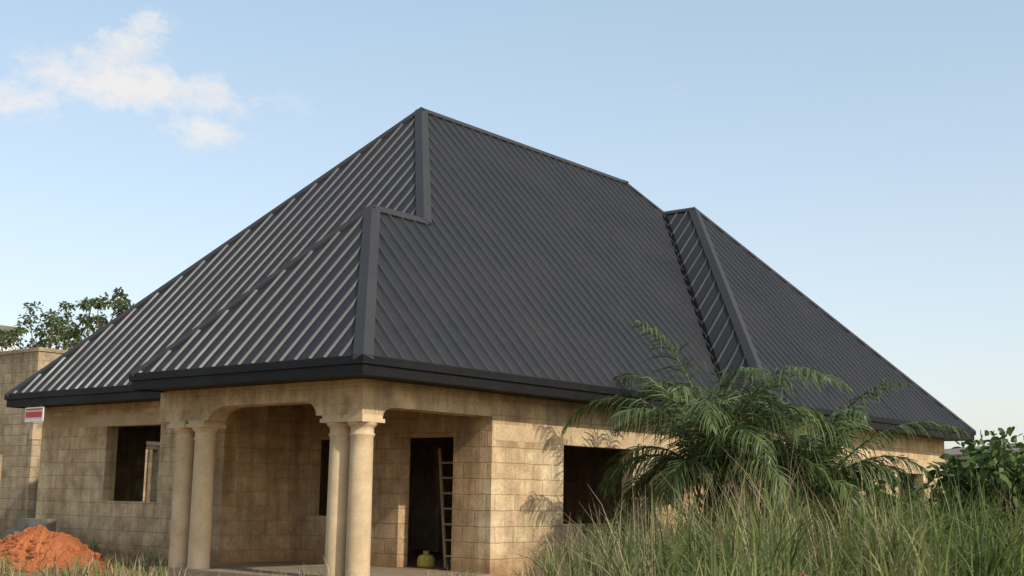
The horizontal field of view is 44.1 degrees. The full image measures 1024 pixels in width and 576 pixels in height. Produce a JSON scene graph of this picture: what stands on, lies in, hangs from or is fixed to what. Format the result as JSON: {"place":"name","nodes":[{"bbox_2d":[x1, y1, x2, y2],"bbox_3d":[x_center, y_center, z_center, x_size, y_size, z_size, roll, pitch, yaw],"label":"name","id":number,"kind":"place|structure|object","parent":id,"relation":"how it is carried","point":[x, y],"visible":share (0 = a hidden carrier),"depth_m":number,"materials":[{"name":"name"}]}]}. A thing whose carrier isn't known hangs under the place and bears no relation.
{"place":"outdoors","nodes":[
{"label":"outdoors","id":0,"kind":"place"},
{"bbox_2d":[0,547,167,575],"bbox_3d":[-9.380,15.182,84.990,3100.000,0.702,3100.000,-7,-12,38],"label":"ground","id":1,"kind":"structure","parent":0,"point":[104,556],"depth_m":20.25,"materials":[{"name":"soil"}]},
{"bbox_2d":[0,328,23,350],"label":"shade tree","id":2,"kind":"object","parent":1,"relation":"on","point":[11,339],"visible":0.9,"depth_m":44.00,"materials":[{"name":"green plant"}]},
{"bbox_2d":[0,325,25,350],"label":"white building","id":3,"kind":"structure","parent":1,"relation":"on","point":[2,327],"depth_m":50.66,"materials":[{"name":"white"}]},
{"bbox_2d":[3,518,60,538],"bbox_3d":[-8.422,4.273,22.212,1.460,0.438,0.363,-7,-12,38],"label":"concrete block stack","id":4,"kind":"object","parent":1,"relation":"on","point":[25,523],"visible":0.34,"depth_m":22.09,"materials":[{"name":"grey concrete"}]},
{"bbox_2d":[1,301,85,349],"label":"shade tree","id":5,"kind":"object","parent":1,"relation":"on","point":[53,324],"visible":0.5,"depth_m":45.22,"materials":[{"name":"green plant"}]},
{"bbox_2d":[0,524,130,572],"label":"red soil heap","id":6,"kind":"object","parent":1,"relation":"on","point":[44,544],"visible":0.84,"depth_m":19.09,"materials":[{"name":"soil"}]},
{"bbox_2d":[0,351,159,539],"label":"walls","id":7,"kind":"structure","parent":1,"relation":"on","point":[19,460],"depth_m":28.29,"materials":[{"name":"beige concrete"}]},
{"bbox_2d":[0,347,67,354],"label":"wall coping","id":8,"kind":"object","parent":7,"relation":"on","point":[32,350],"depth_m":28.50,"materials":[{"name":"beige concrete"}]},
{"bbox_2d":[29,428,159,444],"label":"ring beam","id":9,"kind":"structure","parent":7,"relation":"attached to","point":[35,433],"depth_m":27.96,"materials":[{"name":"beige concrete"}]},
{"bbox_2d":[51,287,133,349],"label":"shade tree","id":10,"kind":"object","parent":1,"relation":"on","point":[123,305],"visible":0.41,"depth_m":48.08,"materials":[{"name":"green plant"}]},
{"bbox_2d":[0,527,543,575],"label":"weeds","id":11,"kind":"object","parent":1,"relation":"on","point":[142,571],"visible":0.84,"depth_m":17.35,"materials":[{"name":"green plant"}]},
{"bbox_2d":[148,549,498,575],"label":"floor slab","id":12,"kind":"structure","parent":1,"relation":"on","point":[289,568],"depth_m":18.80,"materials":[{"name":"beige concrete"}]},
{"bbox_2d":[168,422,377,575],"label":"porch columns","id":13,"kind":"structure","parent":12,"relation":"on","point":[348,523],"depth_m":17.02,"materials":[{"name":"paint"}]},
{"bbox_2d":[167,414,384,428],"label":"column capitals","id":14,"kind":"object","parent":13,"relation":"on","point":[346,418],"depth_m":17.11,"materials":[{"name":"paint"}]},
{"bbox_2d":[159,378,492,422],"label":"porch beams","id":15,"kind":"structure","parent":14,"relation":"on","point":[358,396],"depth_m":17.90,"materials":[{"name":"beige concrete"}]},
{"bbox_2d":[417,551,434,567],"bbox_3d":[-1.349,4.244,19.805,0.280,0.250,0.280,-7,-12,38],"label":"yellow plastic container","id":16,"kind":"object","parent":12,"relation":"on","point":[425,559],"visible":1,"depth_m":19.70,"materials":[{"name":"yellow plastic"}]},
{"bbox_2d":[438,448,452,567],"bbox_3d":[-0.966,3.448,19.861,0.237,1.868,1.015,3,-10,-15],"label":"wooden ladder","id":17,"kind":"object","parent":12,"relation":"on","point":[443,509],"visible":0.56,"depth_m":19.95,"materials":[{"name":"brown wood"}]},
{"bbox_2d":[35,393,945,575],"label":"walls","id":18,"kind":"structure","parent":12,"relation":"on","point":[90,483],"depth_m":21.39,"materials":[{"name":"beige concrete"}]},
{"bbox_2d":[4,354,975,440],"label":"fascia and soffit","id":19,"kind":"structure","parent":18,"relation":"on","point":[148,386],"depth_m":18.39,"materials":[{"name":"paint"}]},
{"bbox_2d":[25,407,44,421],"bbox_3d":[-8.661,2.268,22.930,0.600,0.310,0.027,-7,-12,38],"label":"hanging sign","id":20,"kind":"object","parent":19,"relation":"hanging from","point":[34,414],"visible":1,"depth_m":22.90,"materials":[{"name":"white metal"}]},
{"bbox_2d":[16,115,969,429],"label":"roof sheets","id":21,"kind":"object","parent":19,"relation":"on","point":[454,331],"visible":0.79,"depth_m":22.84,"materials":[{"name":"paint"}]},
{"bbox_2d":[13,115,967,428],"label":"roof seams","id":22,"kind":"object","parent":21,"relation":"on","point":[913,391],"visible":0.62,"depth_m":23.45,"materials":[{"name":"paint"}]},
{"bbox_2d":[6,107,975,433],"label":"ridge and hip flashing","id":23,"kind":"structure","parent":21,"relation":"on","point":[364,335],"depth_m":23.76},
{"bbox_2d":[420,211,728,402],"bbox_3d":[1.137,-0.426,24.036,5.066,5.187,13.402,-7,-12,38],"label":"valley flashing","id":24,"kind":"object","parent":23,"relation":"attached to","point":[694,301],"visible":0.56,"depth_m":26.69,"materials":[{"name":"paint"}]},
{"bbox_2d":[43,411,941,470],"bbox_3d":[2.061,2.865,23.606,20.380,0.592,7.576,4,-10,-19],"label":"lintel course","id":25,"kind":"object","parent":18,"relation":"attached to","point":[538,435],"visible":0.43,"depth_m":21.51,"materials":[{"name":"beige concrete"}]},
{"bbox_2d":[319,437,796,553],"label":"partition walls","id":26,"kind":"structure","parent":12,"relation":"on","point":[583,467],"depth_m":24.43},
{"bbox_2d":[569,520,645,568],"bbox_3d":[1.444,3.812,17.975,1.365,1.042,1.357,-7,-12,38],"label":"broadleaf shrub","id":27,"kind":"object","parent":1,"relation":"on","point":[593,529],"visible":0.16,"depth_m":18.01,"materials":[{"name":"green plant"}]},
{"bbox_2d":[561,320,858,536],"bbox_3d":[3.216,2.575,19.138,4.814,3.842,4.294,-7,-12,38],"label":"oil palm","id":28,"kind":"object","parent":1,"relation":"on","point":[711,444],"visible":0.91,"depth_m":18.53,"materials":[{"name":"green plant"}]},
{"bbox_2d":[446,427,1023,575],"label":"tall grass","id":29,"kind":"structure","parent":1,"relation":"on","point":[742,545],"depth_m":14.94,"materials":[{"name":"plant"}]},
{"bbox_2d":[757,555,808,575],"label":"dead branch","id":30,"kind":"object","parent":1,"relation":"on","point":[803,574],"visible":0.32,"depth_m":12.70,"materials":[{"name":"brown wood"}]},
{"bbox_2d":[705,379,970,548],"bbox_3d":[4.608,2.999,19.245,3.345,3.107,3.556,8,-12,-37],"label":"oil palm","id":31,"kind":"object","parent":1,"relation":"on","point":[827,455],"visible":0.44,"depth_m":18.95,"materials":[{"name":"green plant"}]},
{"bbox_2d":[777,463,925,535],"bbox_3d":[5.645,3.817,20.624,2.455,1.996,2.466,1,-9,-3],"label":"broadleaf shrub","id":32,"kind":"object","parent":1,"relation":"on","point":[884,496],"visible":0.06,"depth_m":20.15,"materials":[{"name":"green plant"}]},
{"bbox_2d":[876,487,1006,546],"bbox_3d":[6.185,3.664,18.242,1.964,1.596,1.672,-1,-10,11],"label":"broadleaf shrub","id":33,"kind":"object","parent":1,"relation":"on","point":[915,500],"visible":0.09,"depth_m":18.38,"materials":[{"name":"green plant"}]},
{"bbox_2d":[916,426,1023,541],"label":"broadleaf shrub","id":34,"kind":"object","parent":1,"relation":"on","point":[995,451],"visible":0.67,"depth_m":19.39,"materials":[{"name":"green plant"}]},
{"bbox_2d":[944,443,1019,483],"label":"white building","id":35,"kind":"structure","parent":1,"relation":"on","point":[955,452],"depth_m":59.40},
{"bbox_2d":[224,410,235,425],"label":"porch return beam","id":36,"kind":"structure","parent":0,"point":[230,421],"depth_m":20.17,"materials":[{"name":"beige concrete"}]},
{"bbox_2d":[210,405,296,563],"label":"porch side wall","id":37,"kind":"structure","parent":0,"point":[253,485],"depth_m":20.72,"materials":[{"name":"beige concrete"}]},
{"bbox_2d":[290,404,480,572],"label":"porch inner wall","id":38,"kind":"structure","parent":0,"point":[396,431],"depth_m":19.92,"materials":[{"name":"beige concrete"}]},
{"bbox_2d":[0,0,1023,448],"label":"sky","id":39,"kind":"structure","parent":0,"point":[869,153],"materials":[{"name":"blue"}]}
]}

